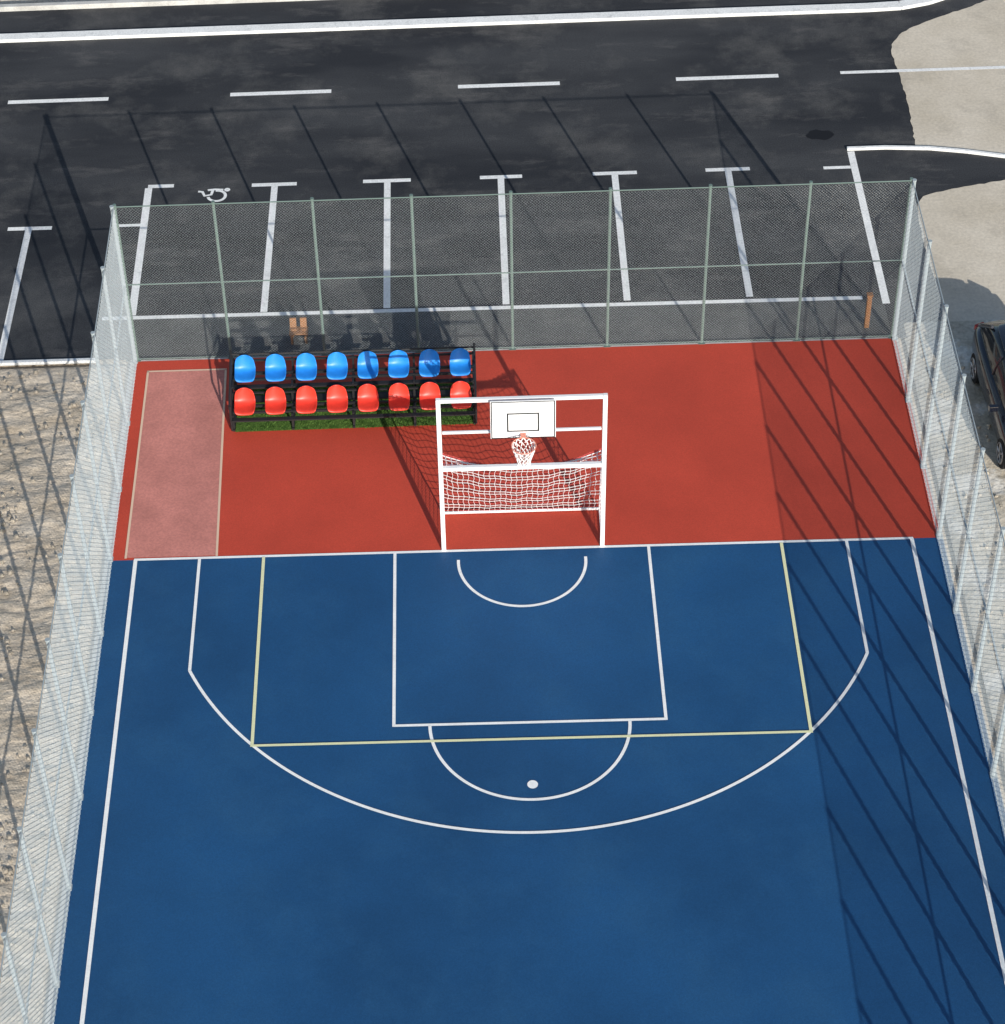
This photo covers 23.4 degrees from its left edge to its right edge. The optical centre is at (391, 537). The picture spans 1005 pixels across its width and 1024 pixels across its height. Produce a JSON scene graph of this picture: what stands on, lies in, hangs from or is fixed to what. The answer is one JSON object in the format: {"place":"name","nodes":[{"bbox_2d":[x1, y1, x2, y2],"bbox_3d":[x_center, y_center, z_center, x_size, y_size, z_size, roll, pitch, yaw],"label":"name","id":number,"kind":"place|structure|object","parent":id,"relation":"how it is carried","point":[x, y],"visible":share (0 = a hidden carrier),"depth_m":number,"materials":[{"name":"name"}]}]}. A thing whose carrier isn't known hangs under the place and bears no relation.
{"place":"outdoors","nodes":[
{"label":"outdoors","id":0,"kind":"place"},
{"bbox_2d":[0,365,124,1023],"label":"sand ground","id":1,"kind":"structure","parent":0,"point":[26,609],"depth_m":46.84,"materials":[{"name":"beige sand"}]},
{"bbox_2d":[0,369,103,979],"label":"pebbles","id":2,"kind":"object","parent":1,"relation":"on","point":[9,871],"visible":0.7,"depth_m":47.02,"materials":[{"name":"stone"}]},
{"bbox_2d":[0,0,1004,361],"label":"asphalt road","id":3,"kind":"structure","parent":0,"point":[396,104],"depth_m":56.51,"materials":[{"name":"black asphalt"}]},
{"bbox_2d":[0,358,94,365],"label":"kerb","id":4,"kind":"structure","parent":3,"relation":"on","point":[43,361],"depth_m":51.63,"materials":[{"name":"white paint"}]},
{"bbox_2d":[0,0,313,11],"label":"kerb","id":5,"kind":"structure","parent":3,"relation":"on","point":[71,5],"depth_m":61.72,"materials":[{"name":"concrete"}]},
{"bbox_2d":[198,188,229,201],"bbox_3d":[-4.096,-7.863,55.740,0.747,0.004,0.525,-2,44,2],"label":"disabled parking symbol","id":6,"kind":"object","parent":3,"relation":"on","point":[217,190],"visible":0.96,"depth_m":55.80,"materials":[{"name":"white paint"}]},
{"bbox_2d":[0,0,942,42],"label":"kerb","id":7,"kind":"structure","parent":3,"relation":"on","point":[463,21],"depth_m":60.42,"materials":[{"name":"white paint"}]},
{"bbox_2d":[0,66,1004,360],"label":"road markings","id":8,"kind":"object","parent":3,"relation":"on","point":[142,224],"visible":0.95,"depth_m":54.12,"materials":[{"name":"white paint"}]},
{"bbox_2d":[805,129,833,139],"bbox_3d":[9.953,-9.361,56.401,0.656,0.001,0.412,7,45,11],"label":"oil stain","id":9,"kind":"object","parent":3,"relation":"on","point":[820,134],"visible":1,"depth_m":56.40,"materials":[{"name":"black liquid"}]},
{"bbox_2d":[847,145,1004,157],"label":"kerb","id":10,"kind":"structure","parent":3,"relation":"on","point":[932,148],"depth_m":55.76,"materials":[{"name":"white paint"}]},
{"bbox_2d":[0,0,1004,1023],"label":"ground","id":11,"kind":"structure","parent":0,"point":[987,717],"depth_m":46.37,"materials":[{"name":"grey concrete"}]},
{"bbox_2d":[46,337,1004,1023],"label":"court slab","id":12,"kind":"structure","parent":11,"relation":"on","point":[90,685],"depth_m":48.25,"materials":[{"name":"grey concrete"}]},
{"bbox_2d":[0,205,137,1023],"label":"chain link fence","id":13,"kind":"object","parent":12,"relation":"on","point":[17,997],"visible":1,"depth_m":42.42,"materials":[{"name":"silver metal"}]},
{"bbox_2d":[127,370,224,557],"bbox_3d":[-4.281,-1.570,49.227,1.780,0.001,5.600,-2,44,2],"label":"pink court panel","id":14,"kind":"object","parent":12,"relation":"on","point":[175,507],"visible":1,"depth_m":49.06,"materials":[{"name":"rubber"}]},
{"bbox_2d":[124,368,226,558],"bbox_3d":[-4.281,-1.580,49.232,1.825,0.001,5.663,-2,44,2],"label":"tan border line","id":15,"kind":"object","parent":14,"relation":"on","point":[220,475],"visible":1,"depth_m":49.35,"materials":[{"name":"beige"}]},
{"bbox_2d":[235,382,474,431],"bbox_3d":[-0.736,-2.704,50.137,4.971,0.040,1.357,-2,44,2],"label":"grass strip","id":16,"kind":"object","parent":12,"relation":"on","point":[326,424],"depth_m":49.86,"materials":[{"name":"green plant"}]},
{"bbox_2d":[228,343,476,431],"bbox_3d":[-0.793,-3.065,49.700,5.048,1.172,1.335,-2,44,2],"label":"bleacher seating","id":17,"kind":"object","parent":16,"relation":"on","point":[304,398],"visible":0.99,"depth_m":49.67,"materials":[{"name":"red plastic"}]},
{"bbox_2d":[112,177,913,361],"bbox_3d":[2.465,-5.452,49.904,16.070,4.070,0.120,-2,44,2],"label":"chain link fence","id":18,"kind":"object","parent":12,"relation":"on","point":[511,272],"visible":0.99,"depth_m":49.79,"materials":[{"name":"silver metal"}]},
{"bbox_2d":[435,393,607,550],"bbox_3d":[2.452,-1.287,45.722,3.145,3.870,1.758,-2,44,2],"label":"football goal with basketball hoop","id":19,"kind":"object","parent":12,"relation":"on","point":[525,417],"visible":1,"depth_m":45.19,"materials":[{"name":"white metal"}]},
{"bbox_2d":[111,338,937,560],"bbox_3d":[2.553,-1.867,49.105,16.060,0.001,6.030,-2,44,2],"label":"court surround","id":20,"kind":"object","parent":12,"relation":"on","point":[766,441],"visible":0.8,"depth_m":48.70,"materials":[{"name":"red rubber"}]},
{"bbox_2d":[50,538,1004,1023],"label":"basketball court","id":21,"kind":"object","parent":12,"relation":"on","point":[828,870],"depth_m":42.43,"materials":[{"name":"blue rubber"}]},
{"bbox_2d":[250,542,812,746],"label":"court yellow line markings","id":22,"kind":"object","parent":21,"relation":"on","point":[810,730],"visible":1,"depth_m":43.57,"materials":[{"name":"yellow paint"}]},
{"bbox_2d":[80,537,1004,1023],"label":"court white line markings","id":23,"kind":"object","parent":21,"relation":"on","point":[534,785],"visible":1,"depth_m":43.78,"materials":[{"name":"white paint"}]},
{"bbox_2d":[891,178,1004,832],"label":"chain link fence","id":24,"kind":"object","parent":12,"relation":"on","point":[993,597],"visible":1,"depth_m":44.85,"materials":[{"name":"silver metal"}]},
{"bbox_2d":[119,297,890,359],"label":"asphalt pavement","id":25,"kind":"structure","parent":0,"point":[629,319],"depth_m":51.81,"materials":[{"name":"grey asphalt"}]},
{"bbox_2d":[289,317,307,343],"bbox_3d":[-1.985,-4.421,51.649,0.400,0.560,0.300,-2,44,2],"label":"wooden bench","id":26,"kind":"object","parent":25,"relation":"on","point":[303,325],"visible":0.91,"depth_m":51.59,"materials":[{"name":"brown wood"}]},
{"bbox_2d":[864,292,872,327],"bbox_3d":[10.015,-4.774,51.018,0.130,0.880,0.130,-2,44,2],"label":"wooden post","id":27,"kind":"object","parent":25,"relation":"on","point":[867,315],"visible":1,"depth_m":50.96,"materials":[{"name":"brown wood"}]},
{"bbox_2d":[891,0,1004,153],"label":"concrete apron","id":28,"kind":"object","parent":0,"point":[962,109],"visible":1,"depth_m":57.81,"materials":[{"name":"beige concrete"}]},
{"bbox_2d":[905,319,1004,770],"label":"dusty ground","id":29,"kind":"structure","parent":0,"point":[981,416],"depth_m":48.01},
{"bbox_2d":[922,347,1004,656],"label":"pebbles","id":30,"kind":"object","parent":29,"relation":"on","point":[988,440],"visible":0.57,"depth_m":48.38,"materials":[{"name":"stone"}]},
{"bbox_2d":[970,320,1004,468],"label":"parked car","id":31,"kind":"object","parent":29,"relation":"on","point":[987,366],"visible":1,"depth_m":48.62,"materials":[{"name":"black paint"}]},
{"bbox_2d":[918,180,1004,346],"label":"concrete pavement","id":32,"kind":"structure","parent":0,"point":[965,228],"depth_m":53.11,"materials":[{"name":"beige concrete"}]}
]}

